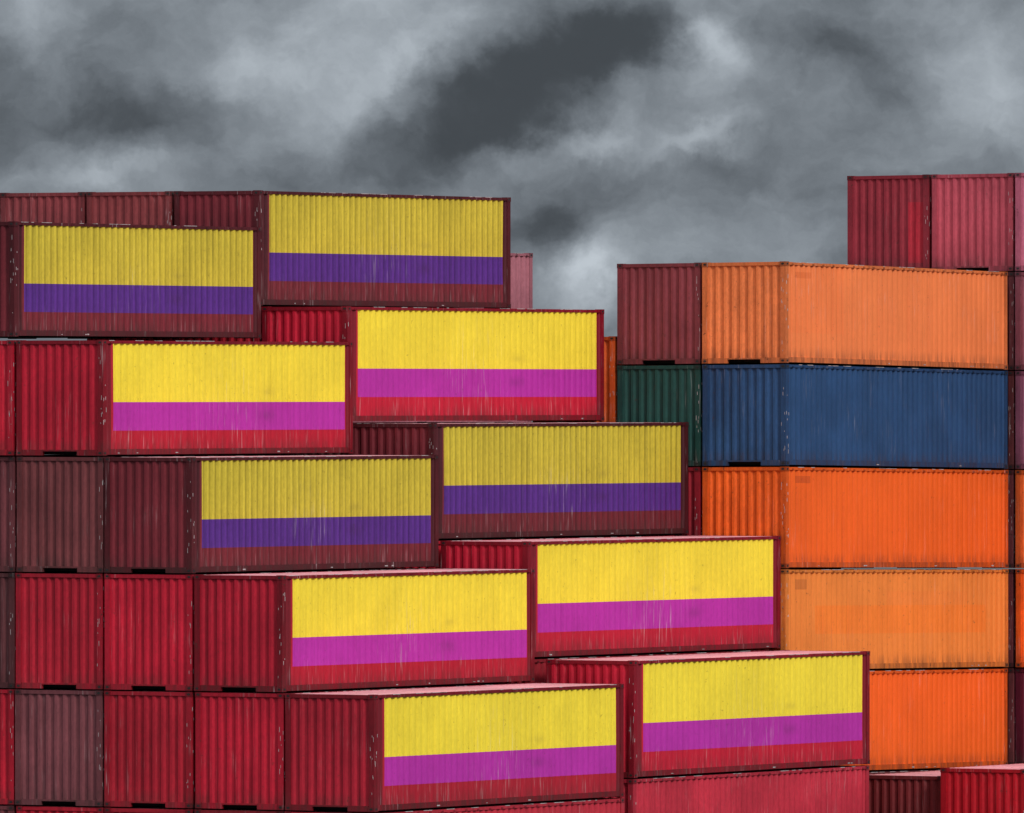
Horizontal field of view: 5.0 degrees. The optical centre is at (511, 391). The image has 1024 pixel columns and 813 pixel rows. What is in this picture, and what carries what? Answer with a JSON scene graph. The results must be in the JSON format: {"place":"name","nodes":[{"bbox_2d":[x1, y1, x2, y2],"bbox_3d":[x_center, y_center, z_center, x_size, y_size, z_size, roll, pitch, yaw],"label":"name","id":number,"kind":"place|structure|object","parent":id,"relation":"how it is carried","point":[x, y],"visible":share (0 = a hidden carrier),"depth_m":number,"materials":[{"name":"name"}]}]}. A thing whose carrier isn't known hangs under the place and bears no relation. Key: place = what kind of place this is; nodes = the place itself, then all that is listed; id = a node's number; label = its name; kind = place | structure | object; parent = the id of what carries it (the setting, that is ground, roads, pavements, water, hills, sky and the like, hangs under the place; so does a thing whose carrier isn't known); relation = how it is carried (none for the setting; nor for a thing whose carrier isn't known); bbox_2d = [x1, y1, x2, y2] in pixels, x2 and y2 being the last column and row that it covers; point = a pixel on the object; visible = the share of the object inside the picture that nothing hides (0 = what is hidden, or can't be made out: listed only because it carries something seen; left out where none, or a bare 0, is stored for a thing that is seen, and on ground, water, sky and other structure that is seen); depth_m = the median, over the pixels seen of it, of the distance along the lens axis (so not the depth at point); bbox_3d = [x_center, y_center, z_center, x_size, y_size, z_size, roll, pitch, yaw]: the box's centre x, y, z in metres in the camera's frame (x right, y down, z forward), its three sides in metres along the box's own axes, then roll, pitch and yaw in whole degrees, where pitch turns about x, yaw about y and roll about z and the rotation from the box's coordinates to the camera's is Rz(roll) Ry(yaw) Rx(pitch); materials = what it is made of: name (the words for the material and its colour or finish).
{"place":"outdoors","nodes":[
{"label":"outdoors","id":0,"kind":"place"},
{"bbox_2d":[0,337,92,338],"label":"shipping container","id":1,"kind":"object","parent":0,"point":[36,338],"visible":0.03,"depth_m":300.35,"materials":[{"name":"metal"}]},
{"bbox_2d":[0,192,86,222],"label":"shipping container","id":2,"kind":"object","parent":1,"relation":"on","point":[69,207],"visible":0.09,"depth_m":301.70,"materials":[{"name":"metal"}]},
{"bbox_2d":[87,338,173,340],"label":"shipping container","id":3,"kind":"object","parent":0,"point":[134,339],"depth_m":300.29,"materials":[{"name":"metal"}]},
{"bbox_2d":[86,191,297,306],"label":"shipping container","id":4,"kind":"object","parent":3,"relation":"on","point":[143,208],"visible":0.15,"depth_m":300.40,"materials":[{"name":"metal"}]},
{"bbox_2d":[0,0,1023,340],"label":"sky","id":5,"kind":"structure","parent":0,"point":[615,132],"materials":[{"name":"grey"}]},
{"bbox_2d":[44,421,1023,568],"bbox_3d":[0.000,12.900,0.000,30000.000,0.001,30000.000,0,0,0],"label":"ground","id":6,"kind":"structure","parent":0,"point":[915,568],"depth_m":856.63,"materials":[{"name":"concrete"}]},
{"bbox_2d":[0,804,46,812],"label":"shipping container","id":7,"kind":"object","parent":6,"relation":"on","point":[7,808],"visible":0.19,"depth_m":287.48,"materials":[{"name":"metal"}]},
{"bbox_2d":[0,687,59,803],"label":"shipping container","id":8,"kind":"object","parent":7,"relation":"on","point":[7,745],"visible":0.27,"depth_m":287.49,"materials":[{"name":"metal"}]},
{"bbox_2d":[0,571,76,687],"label":"shipping container","id":9,"kind":"object","parent":8,"relation":"on","point":[7,629],"visible":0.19,"depth_m":287.49,"materials":[{"name":"metal"}]},
{"bbox_2d":[0,454,265,571],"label":"shipping container","id":10,"kind":"object","parent":9,"relation":"on","point":[8,513],"visible":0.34,"depth_m":287.51,"materials":[{"name":"metal"}]},
{"bbox_2d":[0,340,15,454],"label":"shipping container","id":11,"kind":"object","parent":10,"relation":"on","point":[7,397],"visible":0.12,"depth_m":287.42,"materials":[{"name":"metal"}]},
{"bbox_2d":[0,221,260,338],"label":"shipping container","id":12,"kind":"object","parent":11,"relation":"on","point":[114,280],"visible":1,"depth_m":292.10,"materials":[{"name":"metal"}]},
{"bbox_2d":[16,804,114,812],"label":"shipping container","id":13,"kind":"object","parent":6,"relation":"on","point":[60,808],"visible":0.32,"depth_m":286.90,"materials":[{"name":"metal"}]},
{"bbox_2d":[15,688,144,805],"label":"shipping container","id":14,"kind":"object","parent":13,"relation":"on","point":[59,745],"visible":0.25,"depth_m":286.71,"materials":[{"name":"metal"}]},
{"bbox_2d":[15,572,164,688],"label":"shipping container","id":15,"kind":"object","parent":14,"relation":"on","point":[60,629],"visible":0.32,"depth_m":286.77,"materials":[{"name":"metal"}]},
{"bbox_2d":[16,454,302,571],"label":"shipping container","id":16,"kind":"object","parent":15,"relation":"on","point":[60,513],"visible":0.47,"depth_m":286.74,"materials":[{"name":"metal"}]},
{"bbox_2d":[16,340,352,455],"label":"shipping container","id":17,"kind":"object","parent":16,"relation":"on","point":[93,397],"visible":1,"depth_m":289.35,"materials":[{"name":"metal"}]},
{"bbox_2d":[104,806,229,812],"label":"shipping container","id":18,"kind":"object","parent":6,"relation":"on","point":[148,809],"visible":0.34,"depth_m":285.73,"materials":[{"name":"metal"}]},
{"bbox_2d":[104,689,242,807],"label":"shipping container","id":19,"kind":"object","parent":18,"relation":"on","point":[149,747],"visible":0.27,"depth_m":285.44,"materials":[{"name":"metal"}]},
{"bbox_2d":[104,568,439,690],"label":"shipping container","id":20,"kind":"object","parent":19,"relation":"on","point":[149,630],"visible":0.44,"depth_m":285.48,"materials":[{"name":"metal"}]},
{"bbox_2d":[104,455,438,572],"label":"shipping container","id":21,"kind":"object","parent":20,"relation":"on","point":[194,514],"visible":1,"depth_m":288.08,"materials":[{"name":"metal"}]},
{"bbox_2d":[194,808,323,812],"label":"shipping container","id":22,"kind":"object","parent":6,"relation":"on","point":[240,810],"visible":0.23,"depth_m":284.46,"materials":[{"name":"metal"}]},
{"bbox_2d":[195,683,525,809],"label":"shipping container","id":23,"kind":"object","parent":22,"relation":"on","point":[239,749],"visible":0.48,"depth_m":284.20,"materials":[{"name":"metal"}]},
{"bbox_2d":[194,568,534,691],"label":"shipping container","id":24,"kind":"object","parent":23,"relation":"on","point":[275,632],"visible":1,"depth_m":286.91,"materials":[{"name":"metal"}]},
{"bbox_2d":[284,798,624,812],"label":"shipping container","id":25,"kind":"object","parent":6,"relation":"on","point":[599,805],"visible":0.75,"depth_m":289.21,"materials":[{"name":"metal"}]},
{"bbox_2d":[285,683,623,811],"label":"shipping container","id":26,"kind":"object","parent":25,"relation":"on","point":[379,750],"visible":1,"depth_m":285.60,"materials":[{"name":"metal"}]},
{"bbox_2d":[869,770,940,812],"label":"shipping container","id":27,"kind":"object","parent":6,"relation":"on","point":[912,792],"visible":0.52,"depth_m":305.66,"materials":[{"name":"metal"}]},
{"bbox_2d":[869,767,951,774],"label":"shipping container","id":28,"kind":"object","parent":6,"relation":"on","point":[898,770],"visible":0.1,"depth_m":312.73,"materials":[{"name":"metal"}]},
{"bbox_2d":[851,668,1007,769],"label":"shipping container","id":29,"kind":"object","parent":28,"relation":"on","point":[936,717],"visible":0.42,"depth_m":313.29,"materials":[{"name":"metal"}]},
{"bbox_2d":[727,569,1008,668],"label":"shipping container","id":30,"kind":"object","parent":29,"relation":"on","point":[926,618],"visible":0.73,"depth_m":311.43,"materials":[{"name":"metal"}]},
{"bbox_2d":[702,467,1008,567],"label":"shipping container","id":31,"kind":"object","parent":30,"relation":"on","point":[869,517],"visible":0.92,"depth_m":309.78,"materials":[{"name":"metal"}]},
{"bbox_2d":[702,364,1007,468],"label":"shipping container","id":32,"kind":"object","parent":31,"relation":"on","point":[810,415],"visible":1,"depth_m":309.27,"materials":[{"name":"metal"}]},
{"bbox_2d":[702,261,1007,369],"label":"shipping container","id":33,"kind":"object","parent":32,"relation":"on","point":[788,312],"visible":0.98,"depth_m":309.29,"materials":[{"name":"metal"}]},
{"bbox_2d":[940,763,1023,812],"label":"shipping container","id":34,"kind":"object","parent":6,"relation":"on","point":[987,789],"visible":1,"depth_m":304.10,"materials":[{"name":"metal"}]},
{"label":"shipping container","id":35,"kind":"object","parent":6,"relation":"on","visible":0},
{"bbox_2d":[943,667,980,667],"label":"shipping container","id":36,"kind":"object","parent":35,"relation":"on","point":[961,667],"visible":0.07,"depth_m":320.59,"materials":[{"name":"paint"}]},
{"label":"shipping container","id":37,"kind":"object","parent":6,"relation":"on","visible":0},
{"bbox_2d":[968,667,1023,763],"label":"shipping container","id":38,"kind":"object","parent":37,"relation":"on","point":[1011,747],"visible":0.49,"depth_m":316.90,"materials":[{"name":"metal"}]},
{"bbox_2d":[1008,569,1015,666],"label":"shipping container","id":39,"kind":"object","parent":38,"relation":"on","point":[1011,617],"visible":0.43,"depth_m":316.96,"materials":[{"name":"metal"}]},
{"bbox_2d":[951,470,1015,567],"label":"shipping container","id":40,"kind":"object","parent":39,"relation":"on","point":[1011,521],"visible":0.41,"depth_m":316.98,"materials":[{"name":"metal"}]},
{"bbox_2d":[951,371,1023,469],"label":"shipping container","id":41,"kind":"object","parent":40,"relation":"on","point":[1011,420],"visible":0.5,"depth_m":317.04,"materials":[{"name":"metal"}]},
{"bbox_2d":[953,272,1023,370],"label":"shipping container","id":42,"kind":"object","parent":41,"relation":"on","point":[1011,321],"visible":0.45,"depth_m":317.10,"materials":[{"name":"metal"}]},
{"bbox_2d":[931,173,1023,271],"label":"shipping container","id":43,"kind":"object","parent":42,"relation":"on","point":[973,222],"visible":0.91,"depth_m":317.76,"materials":[{"name":"metal"}]},
{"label":"shipping container","id":44,"kind":"object","parent":6,"relation":"on","visible":0},
{"bbox_2d":[1015,668,1023,763],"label":"shipping container","id":45,"kind":"object","parent":44,"relation":"on","point":[1019,703],"visible":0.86,"depth_m":316.80,"materials":[{"name":"metal"}]},
{"bbox_2d":[1015,569,1023,666],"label":"shipping container","id":46,"kind":"object","parent":45,"relation":"on","point":[1019,617],"visible":1,"depth_m":316.79,"materials":[{"name":"metal"}]},
{"bbox_2d":[1015,470,1023,567],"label":"shipping container","id":47,"kind":"object","parent":46,"relation":"on","point":[1019,515],"visible":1,"depth_m":316.84,"materials":[{"name":"metal"}]},
{"bbox_2d":[1015,371,1023,468],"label":"shipping container","id":48,"kind":"object","parent":47,"relation":"on","point":[1019,419],"visible":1,"depth_m":316.90,"materials":[{"name":"metal"}]},
{"bbox_2d":[1015,272,1023,369],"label":"shipping container","id":49,"kind":"object","parent":48,"relation":"on","point":[1019,320],"visible":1,"depth_m":316.93,"materials":[{"name":"metal"}]},
{"bbox_2d":[1015,173,1023,270],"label":"shipping container","id":50,"kind":"object","parent":49,"relation":"on","point":[1019,221],"visible":1,"depth_m":316.95,"materials":[{"name":"metal"}]},
{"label":"shipping container","id":51,"kind":"object","parent":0,"visible":0},
{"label":"shipping container","id":52,"kind":"object","parent":51,"relation":"on","visible":0},
{"bbox_2d":[387,535,674,568],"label":"shipping container","id":53,"kind":"object","parent":52,"relation":"on","point":[519,538],"visible":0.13,"depth_m":301.36,"materials":[{"name":"metal"}]},
{"bbox_2d":[347,422,688,538],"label":"shipping container","id":54,"kind":"object","parent":53,"relation":"on","point":[549,479],"visible":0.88,"depth_m":301.10,"materials":[{"name":"metal"}]},
{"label":"shipping container","id":55,"kind":"object","parent":52,"relation":"on","visible":0},
{"bbox_2d":[213,422,475,454],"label":"shipping container","id":56,"kind":"object","parent":55,"relation":"on","point":[360,422],"visible":0.06,"depth_m":307.71,"materials":[{"name":"metal"}]},
{"bbox_2d":[174,307,503,420],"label":"shipping container","id":57,"kind":"object","parent":56,"relation":"on","point":[229,339],"visible":0.05,"depth_m":299.02,"materials":[{"name":"metal"}]},
{"bbox_2d":[174,190,510,308],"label":"shipping container","id":58,"kind":"object","parent":57,"relation":"on","point":[321,249],"visible":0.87,"depth_m":303.43,"materials":[{"name":"metal"}]},
{"bbox_2d":[263,422,585,454],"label":"shipping container","id":59,"kind":"object","parent":55,"relation":"on","point":[369,423],"visible":0.16,"depth_m":298.18,"materials":[{"name":"metal"}]},
{"bbox_2d":[262,306,603,420],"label":"shipping container","id":60,"kind":"object","parent":59,"relation":"on","point":[445,364],"visible":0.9,"depth_m":302.23,"materials":[{"name":"metal"}]},
{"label":"concrete footing","id":61,"kind":"object","parent":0,"visible":0},
{"bbox_2d":[598,765,868,812],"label":"shipping container","id":62,"kind":"object","parent":61,"relation":"on","point":[833,789],"visible":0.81,"depth_m":298.73,"materials":[{"name":"metal"}]},
{"bbox_2d":[546,650,869,777],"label":"shipping container","id":63,"kind":"object","parent":62,"relation":"on","point":[714,712],"visible":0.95,"depth_m":297.90,"materials":[{"name":"metal"}]},
{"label":"shipping container","id":64,"kind":"object","parent":61,"relation":"on","visible":0},
{"bbox_2d":[487,650,768,682],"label":"shipping container","id":65,"kind":"object","parent":64,"relation":"on","point":[540,669],"visible":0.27,"depth_m":298.31,"materials":[{"name":"metal"}]},
{"bbox_2d":[440,535,780,656],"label":"shipping container","id":66,"kind":"object","parent":65,"relation":"on","point":[611,595],"visible":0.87,"depth_m":299.73,"materials":[{"name":"metal"}]},
{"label":"shipping container","id":67,"kind":"object","parent":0,"visible":0},
{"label":"shipping container","id":68,"kind":"object","parent":67,"relation":"on","visible":0},
{"bbox_2d":[353,420,531,422],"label":"shipping container","id":69,"kind":"object","parent":68,"relation":"on","point":[443,421],"depth_m":320.40,"materials":[{"name":"metal"}]},
{"bbox_2d":[511,253,532,308],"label":"shipping container","id":70,"kind":"object","parent":69,"relation":"on","point":[521,280],"visible":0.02,"depth_m":324.03,"materials":[{"name":"metal"}]},
{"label":"shipping container","id":71,"kind":"object","parent":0,"visible":0},
{"bbox_2d":[881,668,917,668],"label":"shipping container","id":72,"kind":"object","parent":71,"relation":"on","point":[899,668],"visible":0.01,"depth_m":317.46,"materials":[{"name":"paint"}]},
{"bbox_2d":[789,569,922,569],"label":"shipping container","id":73,"kind":"object","parent":72,"relation":"on","point":[874,569],"visible":0.02,"depth_m":317.88,"materials":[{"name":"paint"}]},
{"bbox_2d":[627,467,922,567],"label":"shipping container","id":74,"kind":"object","parent":73,"relation":"on","point":[694,500],"visible":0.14,"depth_m":307.34,"materials":[{"name":"metal"}]},
{"bbox_2d":[617,365,922,468],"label":"shipping container","id":75,"kind":"object","parent":74,"relation":"on","point":[667,393],"visible":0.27,"depth_m":307.78,"materials":[{"name":"metal"}]},
{"bbox_2d":[617,263,757,364],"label":"shipping container","id":76,"kind":"object","parent":75,"relation":"on","point":[659,314],"visible":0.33,"depth_m":307.93,"materials":[{"name":"metal"}]},
{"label":"shipping container","id":77,"kind":"object","parent":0,"visible":0},
{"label":"shipping container","id":78,"kind":"object","parent":77,"relation":"on","visible":0},
{"bbox_2d":[781,567,840,569],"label":"shipping container","id":79,"kind":"object","parent":78,"relation":"on","point":[807,568],"visible":0.01,"depth_m":317.86,"materials":[{"name":"metal"}]},
{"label":"shipping container","id":80,"kind":"object","parent":79,"relation":"on","visible":0},
{"bbox_2d":[533,336,659,421],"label":"shipping container","id":81,"kind":"object","parent":80,"relation":"on","point":[610,378],"visible":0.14,"depth_m":308.63,"materials":[{"name":"metal"}]},
{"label":"shipping container","id":82,"kind":"object","parent":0,"visible":0},
{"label":"shipping container","id":83,"kind":"object","parent":82,"relation":"on","visible":0},
{"bbox_2d":[896,468,995,469],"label":"shipping container","id":84,"kind":"object","parent":83,"relation":"on","point":[968,469],"visible":0.02,"depth_m":321.59,"materials":[{"name":"metal"}]},
{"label":"shipping container","id":85,"kind":"object","parent":84,"relation":"on","visible":0},
{"bbox_2d":[847,174,931,267],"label":"shipping container","id":86,"kind":"object","parent":85,"relation":"on","point":[889,221],"visible":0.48,"depth_m":318.99,"materials":[{"name":"metal"}]},
{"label":"shipping container","id":87,"kind":"object","parent":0,"visible":0},
{"bbox_2d":[0,454,178,455],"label":"shipping container","id":88,"kind":"object","parent":87,"relation":"on","point":[67,455],"visible":0.09,"depth_m":294.32,"materials":[{"name":"metal"}]},
{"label":"shipping container","id":89,"kind":"object","parent":88,"relation":"on","visible":0},
{"bbox_2d":[7,336,172,338],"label":"shipping container","id":90,"kind":"object","parent":89,"relation":"on","point":[95,337],"visible":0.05,"depth_m":297.58,"materials":[{"name":"metal"}]}
]}

